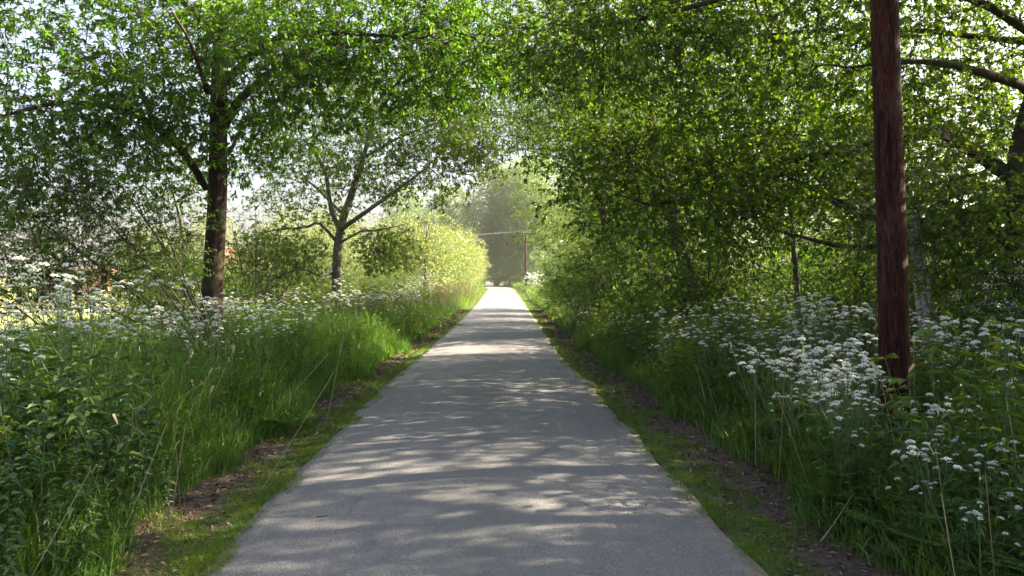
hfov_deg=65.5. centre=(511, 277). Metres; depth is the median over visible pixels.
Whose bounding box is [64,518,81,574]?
nettle
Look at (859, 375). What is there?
cow parsley
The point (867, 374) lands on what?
cow parsley
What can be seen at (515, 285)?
tall grass
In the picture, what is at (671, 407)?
tall grass
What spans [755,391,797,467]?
cow parsley
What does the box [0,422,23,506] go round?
nettle
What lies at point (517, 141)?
woodland tree
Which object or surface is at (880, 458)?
nettle
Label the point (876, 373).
cow parsley
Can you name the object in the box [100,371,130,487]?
nettle
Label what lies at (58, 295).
cow parsley
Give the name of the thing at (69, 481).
nettle
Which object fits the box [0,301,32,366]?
cow parsley
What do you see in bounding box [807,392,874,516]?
cow parsley
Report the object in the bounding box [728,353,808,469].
cow parsley
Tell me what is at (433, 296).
cow parsley
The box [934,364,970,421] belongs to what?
cow parsley
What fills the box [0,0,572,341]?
oak tree
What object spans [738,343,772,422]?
cow parsley
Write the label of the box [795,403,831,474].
nettle
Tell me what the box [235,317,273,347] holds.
cow parsley
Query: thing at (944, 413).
nettle
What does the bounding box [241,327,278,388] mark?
cow parsley
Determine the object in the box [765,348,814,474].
cow parsley
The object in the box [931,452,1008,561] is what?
cow parsley
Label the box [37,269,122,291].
brick outbuilding
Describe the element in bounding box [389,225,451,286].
bushy tree
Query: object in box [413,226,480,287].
young tree
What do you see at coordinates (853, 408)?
cow parsley
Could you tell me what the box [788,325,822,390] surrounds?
cow parsley
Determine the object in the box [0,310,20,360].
cow parsley
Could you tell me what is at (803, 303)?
cow parsley
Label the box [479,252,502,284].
bushy tree
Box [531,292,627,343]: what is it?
tall grass
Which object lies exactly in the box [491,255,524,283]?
bushy tree
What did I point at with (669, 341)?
cow parsley
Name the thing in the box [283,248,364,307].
hazel shrub
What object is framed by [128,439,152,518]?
nettle
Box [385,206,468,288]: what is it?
bush
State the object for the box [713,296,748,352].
cow parsley
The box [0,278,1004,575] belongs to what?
ground
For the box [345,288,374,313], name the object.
cow parsley
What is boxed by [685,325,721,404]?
cow parsley
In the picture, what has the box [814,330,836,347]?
cow parsley
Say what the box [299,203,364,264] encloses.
bushy tree
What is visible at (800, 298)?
cow parsley
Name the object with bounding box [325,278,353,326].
cow parsley
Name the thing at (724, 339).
cow parsley
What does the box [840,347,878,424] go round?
cow parsley
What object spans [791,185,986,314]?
hazel shrub
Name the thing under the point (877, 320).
undergrowth
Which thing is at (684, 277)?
hazel shrub
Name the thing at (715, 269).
hazel shrub
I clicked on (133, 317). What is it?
cow parsley
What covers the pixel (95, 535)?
nettle
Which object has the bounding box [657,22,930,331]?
woodland tree
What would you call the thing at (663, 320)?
cow parsley
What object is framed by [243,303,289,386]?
cow parsley
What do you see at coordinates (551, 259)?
hazel shrub
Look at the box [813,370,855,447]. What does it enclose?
cow parsley
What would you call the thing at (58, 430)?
undergrowth
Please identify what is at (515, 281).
hazel shrub
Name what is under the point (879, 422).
nettle
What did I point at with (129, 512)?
nettle
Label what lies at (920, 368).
cow parsley
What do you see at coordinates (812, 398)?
cow parsley
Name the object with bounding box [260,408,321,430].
fern
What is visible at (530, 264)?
bushy tree
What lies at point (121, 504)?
nettle
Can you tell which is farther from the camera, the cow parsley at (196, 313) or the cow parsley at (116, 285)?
the cow parsley at (116, 285)
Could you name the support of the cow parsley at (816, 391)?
on the ground at (744, 480)
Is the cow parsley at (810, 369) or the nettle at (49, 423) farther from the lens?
the cow parsley at (810, 369)
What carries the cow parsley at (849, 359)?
on the ground at (744, 480)
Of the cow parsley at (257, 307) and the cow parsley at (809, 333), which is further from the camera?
the cow parsley at (257, 307)
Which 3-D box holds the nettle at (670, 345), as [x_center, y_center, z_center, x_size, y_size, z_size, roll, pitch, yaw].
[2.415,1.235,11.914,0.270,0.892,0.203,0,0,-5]
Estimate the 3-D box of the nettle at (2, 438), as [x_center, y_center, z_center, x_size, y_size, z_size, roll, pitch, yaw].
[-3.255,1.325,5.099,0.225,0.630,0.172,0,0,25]
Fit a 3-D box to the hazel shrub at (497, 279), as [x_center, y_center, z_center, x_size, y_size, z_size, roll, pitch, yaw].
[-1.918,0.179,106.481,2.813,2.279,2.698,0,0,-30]
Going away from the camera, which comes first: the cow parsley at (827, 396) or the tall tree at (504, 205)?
the cow parsley at (827, 396)
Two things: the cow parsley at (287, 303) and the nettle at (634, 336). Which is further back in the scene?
the cow parsley at (287, 303)
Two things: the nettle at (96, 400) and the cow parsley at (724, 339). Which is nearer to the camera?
the nettle at (96, 400)
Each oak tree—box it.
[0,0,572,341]
[224,40,513,307]
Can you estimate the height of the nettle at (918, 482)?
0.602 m
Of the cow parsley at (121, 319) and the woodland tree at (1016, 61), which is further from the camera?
the woodland tree at (1016, 61)
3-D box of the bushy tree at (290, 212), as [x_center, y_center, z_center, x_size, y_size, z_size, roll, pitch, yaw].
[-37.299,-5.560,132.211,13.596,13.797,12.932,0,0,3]
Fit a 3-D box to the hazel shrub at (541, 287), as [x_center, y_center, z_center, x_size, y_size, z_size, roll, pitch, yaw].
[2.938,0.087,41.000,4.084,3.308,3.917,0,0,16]
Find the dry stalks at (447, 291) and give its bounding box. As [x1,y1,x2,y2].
[315,283,465,321]
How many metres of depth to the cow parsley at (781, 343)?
9.62 m
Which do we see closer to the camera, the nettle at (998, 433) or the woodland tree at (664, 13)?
the nettle at (998, 433)
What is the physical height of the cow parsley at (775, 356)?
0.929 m
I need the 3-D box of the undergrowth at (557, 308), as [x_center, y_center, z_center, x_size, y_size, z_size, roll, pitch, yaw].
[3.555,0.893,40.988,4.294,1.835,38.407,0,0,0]
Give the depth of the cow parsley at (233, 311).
14.17 m
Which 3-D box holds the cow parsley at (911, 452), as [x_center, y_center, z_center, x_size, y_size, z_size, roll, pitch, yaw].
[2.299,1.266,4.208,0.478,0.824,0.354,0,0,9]
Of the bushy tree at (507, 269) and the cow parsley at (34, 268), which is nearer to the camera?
the cow parsley at (34, 268)
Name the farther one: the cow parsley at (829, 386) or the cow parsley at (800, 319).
the cow parsley at (800, 319)
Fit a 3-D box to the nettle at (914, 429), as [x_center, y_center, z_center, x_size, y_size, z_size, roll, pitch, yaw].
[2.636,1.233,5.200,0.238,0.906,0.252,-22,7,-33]
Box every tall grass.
[0,279,414,575]
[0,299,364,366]
[257,287,473,343]
[432,281,480,305]
[437,281,535,287]
[520,282,548,305]
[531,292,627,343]
[570,297,1023,575]
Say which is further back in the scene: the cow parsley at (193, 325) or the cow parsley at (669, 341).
the cow parsley at (669, 341)
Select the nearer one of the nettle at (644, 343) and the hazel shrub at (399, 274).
the nettle at (644, 343)
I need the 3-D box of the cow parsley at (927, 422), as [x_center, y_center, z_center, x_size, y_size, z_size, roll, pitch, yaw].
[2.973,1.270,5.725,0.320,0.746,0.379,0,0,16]
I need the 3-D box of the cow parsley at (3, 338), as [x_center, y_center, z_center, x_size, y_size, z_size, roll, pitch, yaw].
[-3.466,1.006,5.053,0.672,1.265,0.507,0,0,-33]
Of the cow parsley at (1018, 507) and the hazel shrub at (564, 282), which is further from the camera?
the hazel shrub at (564, 282)
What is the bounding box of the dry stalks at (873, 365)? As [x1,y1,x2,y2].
[658,317,1021,575]
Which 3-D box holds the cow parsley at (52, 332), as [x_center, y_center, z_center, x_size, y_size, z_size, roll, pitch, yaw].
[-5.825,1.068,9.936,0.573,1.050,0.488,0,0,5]
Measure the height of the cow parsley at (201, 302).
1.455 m
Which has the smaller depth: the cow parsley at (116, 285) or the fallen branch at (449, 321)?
the cow parsley at (116, 285)
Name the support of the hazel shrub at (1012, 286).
on the ground at (744, 480)
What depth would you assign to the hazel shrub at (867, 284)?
11.94 m
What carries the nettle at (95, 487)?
on the ground at (744, 480)
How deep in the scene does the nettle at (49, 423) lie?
4.86 m
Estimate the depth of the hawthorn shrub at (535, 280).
77.84 m
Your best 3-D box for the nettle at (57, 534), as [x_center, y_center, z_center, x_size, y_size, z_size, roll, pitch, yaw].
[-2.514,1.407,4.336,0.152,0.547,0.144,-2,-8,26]
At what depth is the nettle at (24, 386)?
5.56 m
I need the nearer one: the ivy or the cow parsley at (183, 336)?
the cow parsley at (183, 336)
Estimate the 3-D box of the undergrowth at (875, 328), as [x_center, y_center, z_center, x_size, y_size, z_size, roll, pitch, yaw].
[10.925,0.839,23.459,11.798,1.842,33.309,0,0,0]
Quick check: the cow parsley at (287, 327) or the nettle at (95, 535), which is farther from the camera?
the cow parsley at (287, 327)
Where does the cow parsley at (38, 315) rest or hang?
on the ground at (744, 480)
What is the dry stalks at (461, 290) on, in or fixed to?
on the ground at (744, 480)
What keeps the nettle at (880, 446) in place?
on the ground at (744, 480)
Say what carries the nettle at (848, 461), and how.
on the ground at (744, 480)
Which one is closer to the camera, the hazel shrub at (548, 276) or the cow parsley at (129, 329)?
the cow parsley at (129, 329)
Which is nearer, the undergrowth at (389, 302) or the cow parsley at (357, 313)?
the cow parsley at (357, 313)
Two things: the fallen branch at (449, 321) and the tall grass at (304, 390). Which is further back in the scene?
the fallen branch at (449, 321)
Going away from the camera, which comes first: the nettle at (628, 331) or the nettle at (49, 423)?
the nettle at (49, 423)
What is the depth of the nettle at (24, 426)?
4.84 m
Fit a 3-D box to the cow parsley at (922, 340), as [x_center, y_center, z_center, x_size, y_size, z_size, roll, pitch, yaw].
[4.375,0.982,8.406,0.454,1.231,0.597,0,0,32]
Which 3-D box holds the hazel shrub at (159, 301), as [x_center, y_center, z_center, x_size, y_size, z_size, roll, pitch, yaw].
[-8.623,0.115,19.528,3.699,3.125,3.857,0,0,-23]
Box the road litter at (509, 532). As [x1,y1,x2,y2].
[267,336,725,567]
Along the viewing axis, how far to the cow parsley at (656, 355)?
12.58 m
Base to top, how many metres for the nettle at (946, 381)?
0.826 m
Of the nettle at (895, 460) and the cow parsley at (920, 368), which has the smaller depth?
the nettle at (895, 460)
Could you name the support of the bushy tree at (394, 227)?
on the ground at (744, 480)
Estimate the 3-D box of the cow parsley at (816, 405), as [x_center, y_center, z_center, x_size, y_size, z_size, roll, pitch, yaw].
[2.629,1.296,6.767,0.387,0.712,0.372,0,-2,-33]
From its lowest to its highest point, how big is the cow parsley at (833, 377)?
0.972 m
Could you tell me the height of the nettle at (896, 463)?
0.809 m
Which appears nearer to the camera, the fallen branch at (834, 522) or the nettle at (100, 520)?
the nettle at (100, 520)
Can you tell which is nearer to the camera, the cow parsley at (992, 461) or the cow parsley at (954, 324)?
the cow parsley at (992, 461)
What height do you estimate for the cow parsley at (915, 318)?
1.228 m
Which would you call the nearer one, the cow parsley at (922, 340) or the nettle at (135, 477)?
the nettle at (135, 477)
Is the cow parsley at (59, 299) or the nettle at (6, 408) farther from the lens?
the cow parsley at (59, 299)
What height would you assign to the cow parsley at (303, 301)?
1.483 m
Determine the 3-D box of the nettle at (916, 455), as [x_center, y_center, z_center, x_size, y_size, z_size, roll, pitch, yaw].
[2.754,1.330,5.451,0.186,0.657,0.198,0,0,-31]
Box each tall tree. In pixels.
[376,185,433,241]
[418,181,478,244]
[453,162,528,285]
[479,157,556,281]
[483,164,548,267]
[492,153,573,268]
[561,176,625,263]
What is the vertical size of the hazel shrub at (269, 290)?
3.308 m
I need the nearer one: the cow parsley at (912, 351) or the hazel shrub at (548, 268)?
the cow parsley at (912, 351)
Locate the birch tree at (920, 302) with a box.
[805,95,1023,370]
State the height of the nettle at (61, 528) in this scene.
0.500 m
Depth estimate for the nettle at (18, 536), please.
3.96 m
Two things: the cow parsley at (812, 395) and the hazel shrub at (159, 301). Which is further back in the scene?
the hazel shrub at (159, 301)
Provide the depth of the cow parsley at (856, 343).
6.52 m
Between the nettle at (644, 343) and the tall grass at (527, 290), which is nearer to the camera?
the nettle at (644, 343)
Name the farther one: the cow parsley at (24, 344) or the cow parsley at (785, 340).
the cow parsley at (785, 340)
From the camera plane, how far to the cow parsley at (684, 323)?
13.35 m
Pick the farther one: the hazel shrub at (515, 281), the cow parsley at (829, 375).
the hazel shrub at (515, 281)
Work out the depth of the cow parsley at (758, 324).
12.70 m
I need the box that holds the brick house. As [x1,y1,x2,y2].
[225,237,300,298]
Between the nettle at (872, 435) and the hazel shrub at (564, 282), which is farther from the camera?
the hazel shrub at (564, 282)
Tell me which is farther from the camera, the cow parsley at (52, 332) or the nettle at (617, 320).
the nettle at (617, 320)
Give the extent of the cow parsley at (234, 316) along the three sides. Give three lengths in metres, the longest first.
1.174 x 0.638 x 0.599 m
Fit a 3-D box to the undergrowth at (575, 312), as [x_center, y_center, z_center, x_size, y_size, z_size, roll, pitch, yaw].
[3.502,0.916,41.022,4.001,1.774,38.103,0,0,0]
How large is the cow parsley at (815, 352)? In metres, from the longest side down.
1.283 x 0.668 x 0.548 m
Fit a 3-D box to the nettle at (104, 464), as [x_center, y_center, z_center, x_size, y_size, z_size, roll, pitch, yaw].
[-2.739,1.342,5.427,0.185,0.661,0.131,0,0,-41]
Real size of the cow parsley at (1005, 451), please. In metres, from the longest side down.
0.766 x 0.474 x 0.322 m
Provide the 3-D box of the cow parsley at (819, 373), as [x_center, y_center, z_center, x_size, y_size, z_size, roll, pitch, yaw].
[2.483,1.139,6.022,0.514,1.037,0.422,0,0,26]
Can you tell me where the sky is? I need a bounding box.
[0,0,1023,278]
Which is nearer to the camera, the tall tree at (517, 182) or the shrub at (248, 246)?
the shrub at (248, 246)
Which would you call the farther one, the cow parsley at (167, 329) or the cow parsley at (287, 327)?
the cow parsley at (287, 327)
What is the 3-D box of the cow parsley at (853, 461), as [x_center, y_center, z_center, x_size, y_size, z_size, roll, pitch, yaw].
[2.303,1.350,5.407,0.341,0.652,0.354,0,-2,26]
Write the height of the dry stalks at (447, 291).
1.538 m
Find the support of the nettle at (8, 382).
on the ground at (744, 480)
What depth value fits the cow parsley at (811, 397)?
6.74 m
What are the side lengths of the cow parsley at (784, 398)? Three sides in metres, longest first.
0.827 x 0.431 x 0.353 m
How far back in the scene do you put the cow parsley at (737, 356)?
9.37 m
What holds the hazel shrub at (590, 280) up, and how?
on the ground at (744, 480)
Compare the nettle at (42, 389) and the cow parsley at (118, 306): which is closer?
the nettle at (42, 389)
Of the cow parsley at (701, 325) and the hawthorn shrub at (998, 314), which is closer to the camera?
the hawthorn shrub at (998, 314)
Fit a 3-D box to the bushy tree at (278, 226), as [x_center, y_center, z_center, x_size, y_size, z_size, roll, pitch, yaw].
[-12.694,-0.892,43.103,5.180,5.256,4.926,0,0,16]
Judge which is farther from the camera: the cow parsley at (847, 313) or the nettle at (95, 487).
the cow parsley at (847, 313)
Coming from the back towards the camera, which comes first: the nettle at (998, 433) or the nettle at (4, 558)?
the nettle at (998, 433)
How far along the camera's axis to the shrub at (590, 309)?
23.12 m
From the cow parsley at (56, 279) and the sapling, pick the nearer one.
the cow parsley at (56, 279)
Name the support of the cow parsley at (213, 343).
on the ground at (744, 480)
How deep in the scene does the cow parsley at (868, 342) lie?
7.81 m
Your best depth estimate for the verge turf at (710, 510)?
6.42 m
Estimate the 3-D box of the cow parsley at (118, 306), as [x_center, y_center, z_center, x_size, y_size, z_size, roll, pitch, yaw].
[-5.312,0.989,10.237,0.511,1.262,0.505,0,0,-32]
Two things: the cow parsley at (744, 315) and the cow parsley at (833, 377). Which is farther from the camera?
the cow parsley at (744, 315)
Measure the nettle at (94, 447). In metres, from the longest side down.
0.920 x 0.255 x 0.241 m
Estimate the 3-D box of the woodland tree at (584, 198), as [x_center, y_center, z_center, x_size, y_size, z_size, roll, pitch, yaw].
[4.666,-2.067,28.656,5.856,7.616,5.771,0,0,18]
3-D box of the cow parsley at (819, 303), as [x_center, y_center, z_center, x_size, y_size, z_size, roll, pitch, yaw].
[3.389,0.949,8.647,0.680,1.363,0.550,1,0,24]
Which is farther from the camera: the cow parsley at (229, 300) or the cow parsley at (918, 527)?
the cow parsley at (229, 300)
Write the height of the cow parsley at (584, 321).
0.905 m
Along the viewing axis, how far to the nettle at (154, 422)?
5.99 m
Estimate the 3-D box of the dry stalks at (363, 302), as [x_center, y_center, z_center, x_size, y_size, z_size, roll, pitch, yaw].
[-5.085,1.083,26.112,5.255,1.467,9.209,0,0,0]
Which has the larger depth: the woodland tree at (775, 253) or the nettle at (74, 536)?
the woodland tree at (775, 253)
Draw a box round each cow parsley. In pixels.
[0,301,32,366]
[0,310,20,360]
[0,320,55,384]
[0,334,11,379]
[0,338,29,457]
[0,368,24,417]
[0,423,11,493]
[1,327,44,425]
[1,329,26,364]
[4,292,78,367]
[5,262,97,367]
[5,334,50,368]
[12,256,100,435]
[16,304,56,347]
[18,274,72,353]
[27,308,82,378]
[27,350,66,395]
[35,321,68,342]
[38,291,85,365]
[48,286,101,368]
[61,296,131,425]
[61,320,118,369]
[62,319,114,369]
[77,306,108,354]
[82,305,121,357]
[95,280,142,357]
[97,296,144,345]
[97,300,161,403]
[102,324,144,381]
[111,317,160,380]
[132,269,213,385]
[133,326,188,367]
[134,315,175,359]
[138,306,164,348]
[146,324,172,370]
[147,305,188,344]
[153,311,194,358]
[165,311,218,377]
[166,302,224,373]
[172,294,210,343]
[181,315,229,376]
[191,292,230,364]
[195,330,225,367]
[203,302,255,379]
[218,297,248,344]
[223,298,240,328]
[224,304,241,333]
[227,306,245,334]
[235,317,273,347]
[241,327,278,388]
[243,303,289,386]
[247,299,266,335]
[251,293,276,329]
[252,307,285,330]
[267,300,294,333]
[268,289,298,326]
[270,303,298,331]
[273,325,296,360]
[274,304,306,339]
[290,287,324,331]
[297,309,322,349]
[313,304,335,328]
[322,292,348,338]
[323,290,344,328]
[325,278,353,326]
[339,299,363,331]
[341,290,364,326]
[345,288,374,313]
[349,290,370,340]
[408,293,418,319]
[417,274,436,300]
[427,287,438,316]
[578,311,591,336]
[647,314,681,375]
[649,344,664,371]
[650,307,686,366]
[660,332,678,364]
[676,313,694,341]
[679,327,702,393]
[683,301,705,355]
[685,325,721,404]
[687,312,727,353]
[700,337,731,409]
[703,307,760,386]
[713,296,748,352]
[716,341,756,389]
[717,340,745,378]
[727,332,756,379]
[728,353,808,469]
[729,326,779,381]
[735,348,768,434]
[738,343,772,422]
[743,314,764,347]
[743,353,776,409]
[746,296,770,343]
[749,313,771,346]
[754,355,802,444]
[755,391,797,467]
[757,342,790,389]
[764,329,790,364]
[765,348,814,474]
[765,359,805,442]
[768,367,799,439]
[771,291,822,388]
[779,335,824,402]
[780,336,882,500]
[781,296,825,392]
[783,317,813,346]
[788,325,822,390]
[790,372,838,443]
[791,322,825,384]
[791,344,822,389]
[791,378,859,489]
[792,342,853,440]
[794,301,857,412]
[794,393,853,462]
[795,358,859,453]
[796,363,842,442]
[797,351,845,430]
[798,378,838,444]
[799,387,840,447]
[801,292,841,364]
[802,349,889,506]
[802,359,870,483]
[807,390,857,479]
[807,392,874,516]
[811,316,843,355]
[811,359,875,474]
[813,365,867,474]
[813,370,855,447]
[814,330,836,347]
[815,306,858,359]
[815,333,871,444]
[816,385,878,458]
[823,302,875,407]
[824,427,874,517]
[826,396,884,513]
[832,335,863,378]
[833,390,873,446]
[834,362,891,473]
[835,321,877,371]
[835,372,884,449]
[837,305,876,354]
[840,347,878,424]
[848,333,878,423]
[849,373,885,442]
[859,307,919,368]
[863,353,878,416]
[886,477,939,549]
[891,439,988,575]
[898,400,940,472]
[901,447,977,536]
[909,312,949,405]
[910,336,949,413]
[910,348,928,424]
[911,393,981,477]
[914,318,955,407]
[920,436,967,507]
[921,316,988,431]
[923,403,967,469]
[926,425,973,489]
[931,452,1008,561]
[933,340,977,400]
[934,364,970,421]
[940,331,1001,414]
[944,317,1013,415]
[959,501,1019,575]
[962,331,1023,433]
[964,319,1023,525]
[968,352,1016,406]
[982,367,1023,470]
[987,488,1023,575]
[995,440,1023,535]
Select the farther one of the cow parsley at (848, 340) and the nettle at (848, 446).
the cow parsley at (848, 340)
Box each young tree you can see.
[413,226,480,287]
[433,223,488,285]
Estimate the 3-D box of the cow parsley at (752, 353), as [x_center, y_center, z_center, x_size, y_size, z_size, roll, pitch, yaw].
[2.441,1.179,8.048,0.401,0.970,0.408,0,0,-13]
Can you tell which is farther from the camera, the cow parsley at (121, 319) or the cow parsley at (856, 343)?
the cow parsley at (121, 319)
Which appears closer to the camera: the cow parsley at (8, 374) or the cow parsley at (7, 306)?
the cow parsley at (8, 374)
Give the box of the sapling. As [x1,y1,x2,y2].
[102,140,238,323]
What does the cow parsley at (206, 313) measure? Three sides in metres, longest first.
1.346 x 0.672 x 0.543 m
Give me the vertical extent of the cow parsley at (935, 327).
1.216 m
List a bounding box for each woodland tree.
[390,0,836,301]
[410,0,725,292]
[464,0,1023,372]
[509,118,681,272]
[551,117,720,319]
[551,164,660,261]
[554,79,730,262]
[559,116,697,250]
[606,2,909,275]
[638,0,1023,349]
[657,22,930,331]
[925,1,1023,222]
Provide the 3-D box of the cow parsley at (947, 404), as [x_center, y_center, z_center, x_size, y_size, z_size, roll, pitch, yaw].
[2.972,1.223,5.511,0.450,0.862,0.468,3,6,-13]
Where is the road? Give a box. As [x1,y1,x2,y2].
[199,286,768,575]
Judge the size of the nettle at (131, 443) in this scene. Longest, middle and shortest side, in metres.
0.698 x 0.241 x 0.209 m
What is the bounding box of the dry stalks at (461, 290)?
[406,279,480,313]
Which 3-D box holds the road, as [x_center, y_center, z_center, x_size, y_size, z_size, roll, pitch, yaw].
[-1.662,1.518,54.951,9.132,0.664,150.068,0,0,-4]
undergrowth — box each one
[0,300,423,575]
[245,273,469,337]
[533,281,625,333]
[539,282,658,333]
[573,287,1023,575]
[758,291,1014,377]
[766,287,1005,369]
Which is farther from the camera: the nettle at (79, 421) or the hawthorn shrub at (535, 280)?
the hawthorn shrub at (535, 280)
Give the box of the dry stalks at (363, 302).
[269,287,436,325]
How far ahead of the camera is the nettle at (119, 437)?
5.44 m
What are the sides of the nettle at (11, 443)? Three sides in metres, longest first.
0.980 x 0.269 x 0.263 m
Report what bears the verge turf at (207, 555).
on the ground at (744, 480)
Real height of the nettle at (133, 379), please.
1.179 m
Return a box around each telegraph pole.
[520,228,529,285]
[870,0,910,448]
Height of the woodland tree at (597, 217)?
6.577 m
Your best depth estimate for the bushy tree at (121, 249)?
130.23 m
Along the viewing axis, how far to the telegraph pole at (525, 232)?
91.88 m
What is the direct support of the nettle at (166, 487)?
on the ground at (744, 480)
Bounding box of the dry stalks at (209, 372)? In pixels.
[0,333,343,575]
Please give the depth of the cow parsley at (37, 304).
8.84 m
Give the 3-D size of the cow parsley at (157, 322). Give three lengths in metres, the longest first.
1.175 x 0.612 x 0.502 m
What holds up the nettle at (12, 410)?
on the ground at (744, 480)
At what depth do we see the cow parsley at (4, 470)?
4.72 m
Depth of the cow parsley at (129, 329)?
8.29 m
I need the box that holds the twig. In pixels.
[118,544,178,547]
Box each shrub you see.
[0,115,224,357]
[0,117,113,344]
[78,219,239,333]
[88,213,249,325]
[191,238,276,304]
[193,189,310,324]
[226,233,331,315]
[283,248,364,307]
[342,255,404,300]
[363,254,430,298]
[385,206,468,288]
[489,272,506,285]
[507,273,524,283]
[523,270,546,287]
[529,240,595,303]
[530,252,587,305]
[532,256,566,274]
[536,246,584,276]
[541,232,624,311]
[545,211,678,323]
[558,240,661,319]
[562,290,635,330]
[572,176,826,339]
[601,248,709,322]
[635,225,791,328]
[668,249,768,297]
[732,227,851,314]
[752,207,924,328]
[789,198,1008,367]
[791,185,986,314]
[840,145,1007,358]
[914,235,1023,380]
[975,222,1023,330]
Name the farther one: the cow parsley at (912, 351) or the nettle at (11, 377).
the cow parsley at (912, 351)
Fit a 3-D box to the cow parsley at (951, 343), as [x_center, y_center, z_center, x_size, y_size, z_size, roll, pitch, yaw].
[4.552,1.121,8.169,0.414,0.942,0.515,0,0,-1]
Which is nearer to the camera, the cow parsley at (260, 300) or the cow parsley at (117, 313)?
the cow parsley at (117, 313)
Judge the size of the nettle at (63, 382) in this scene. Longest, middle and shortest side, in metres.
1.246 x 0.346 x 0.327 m
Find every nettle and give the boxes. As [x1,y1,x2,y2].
[0,331,36,497]
[0,353,17,403]
[0,375,37,469]
[0,386,33,449]
[0,398,38,539]
[0,421,25,470]
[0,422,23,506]
[0,436,18,456]
[0,442,43,563]
[0,463,27,575]
[0,525,15,571]
[0,544,13,575]
[1,408,50,514]
[2,398,23,439]
[3,545,21,575]
[12,370,49,454]
[13,353,57,438]
[15,367,56,464]
[22,425,62,555]
[26,399,65,510]
[34,366,90,518]
[35,494,66,573]
[36,340,80,465]
[38,484,62,568]
[39,505,69,575]
[43,330,87,463]
[50,360,82,477]
[52,386,104,518]
[52,409,79,464]
[52,435,93,555]
[55,337,117,489]
[56,418,91,499]
[59,371,103,475]
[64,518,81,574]
[68,393,108,500]
[69,504,102,572]
[74,484,108,559]
[75,430,110,505]
[82,396,110,494]
[89,476,112,540]
[95,425,122,503]
[98,398,134,498]
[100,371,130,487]
[104,413,132,498]
[105,375,131,452]
[107,341,152,476]
[107,403,145,504]
[108,471,128,544]
[113,410,147,487]
[120,491,135,541]
[127,456,146,521]
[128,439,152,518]
[131,371,162,488]
[132,411,164,483]
[135,441,153,505]
[156,450,176,506]
[158,471,174,517]
[160,461,176,510]
[175,454,187,504]
[189,444,202,493]
[614,313,631,353]
[621,318,639,363]
[628,323,637,356]
[640,321,653,367]
[651,321,669,365]
[655,330,669,367]
[665,330,679,367]
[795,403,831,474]
[837,416,864,488]
[841,433,869,512]
[865,425,884,482]
[867,404,889,464]
[868,419,885,476]
[873,393,901,510]
[884,435,907,507]
[885,414,923,521]
[892,401,933,500]
[901,424,925,508]
[905,448,933,513]
[922,413,939,466]
[927,380,954,448]
[939,379,968,443]
[969,445,1011,552]
[986,456,1011,530]
[988,415,1007,472]
[995,495,1023,550]
[1001,500,1023,559]
[1015,460,1023,516]
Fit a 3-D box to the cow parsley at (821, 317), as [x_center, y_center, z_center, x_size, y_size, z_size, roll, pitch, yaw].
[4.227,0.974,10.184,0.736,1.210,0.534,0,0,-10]
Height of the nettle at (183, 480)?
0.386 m
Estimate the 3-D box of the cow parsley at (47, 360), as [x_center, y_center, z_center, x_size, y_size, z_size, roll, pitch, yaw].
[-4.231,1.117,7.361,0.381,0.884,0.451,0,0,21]
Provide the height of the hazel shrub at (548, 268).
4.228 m
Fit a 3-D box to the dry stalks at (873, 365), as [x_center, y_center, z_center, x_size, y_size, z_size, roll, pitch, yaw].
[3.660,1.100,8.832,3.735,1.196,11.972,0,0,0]
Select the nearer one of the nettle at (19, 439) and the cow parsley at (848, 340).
the nettle at (19, 439)
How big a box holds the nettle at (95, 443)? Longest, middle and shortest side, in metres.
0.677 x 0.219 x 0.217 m
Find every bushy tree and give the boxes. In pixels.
[111,227,159,264]
[122,225,180,266]
[171,223,227,267]
[178,213,244,266]
[228,213,322,296]
[254,204,318,247]
[293,219,376,293]
[295,206,367,277]
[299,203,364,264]
[329,213,407,291]
[364,209,425,285]
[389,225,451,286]
[438,232,484,284]
[452,226,491,283]
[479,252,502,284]
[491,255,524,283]
[519,251,550,279]
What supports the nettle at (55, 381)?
on the ground at (744, 480)
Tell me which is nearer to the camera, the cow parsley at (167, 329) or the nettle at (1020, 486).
the nettle at (1020, 486)
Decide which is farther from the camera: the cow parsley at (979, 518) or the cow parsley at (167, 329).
the cow parsley at (167, 329)
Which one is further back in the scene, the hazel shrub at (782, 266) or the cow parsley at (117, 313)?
the hazel shrub at (782, 266)
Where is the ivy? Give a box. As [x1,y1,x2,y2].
[708,217,732,299]
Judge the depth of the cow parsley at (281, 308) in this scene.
15.04 m
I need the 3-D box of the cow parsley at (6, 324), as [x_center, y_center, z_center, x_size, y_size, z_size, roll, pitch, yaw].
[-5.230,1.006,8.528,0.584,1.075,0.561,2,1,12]
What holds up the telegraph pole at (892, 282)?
on the ground at (744, 480)
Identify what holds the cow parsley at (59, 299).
on the ground at (744, 480)
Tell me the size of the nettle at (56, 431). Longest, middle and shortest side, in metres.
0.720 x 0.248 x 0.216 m
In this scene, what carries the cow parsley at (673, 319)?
on the ground at (744, 480)
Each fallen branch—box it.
[432,316,467,324]
[820,496,851,540]
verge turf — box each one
[107,287,486,575]
[513,288,937,575]
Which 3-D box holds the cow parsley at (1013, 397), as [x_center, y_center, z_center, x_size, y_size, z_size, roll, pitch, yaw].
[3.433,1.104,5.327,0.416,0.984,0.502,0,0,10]
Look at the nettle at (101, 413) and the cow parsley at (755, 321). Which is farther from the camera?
the cow parsley at (755, 321)

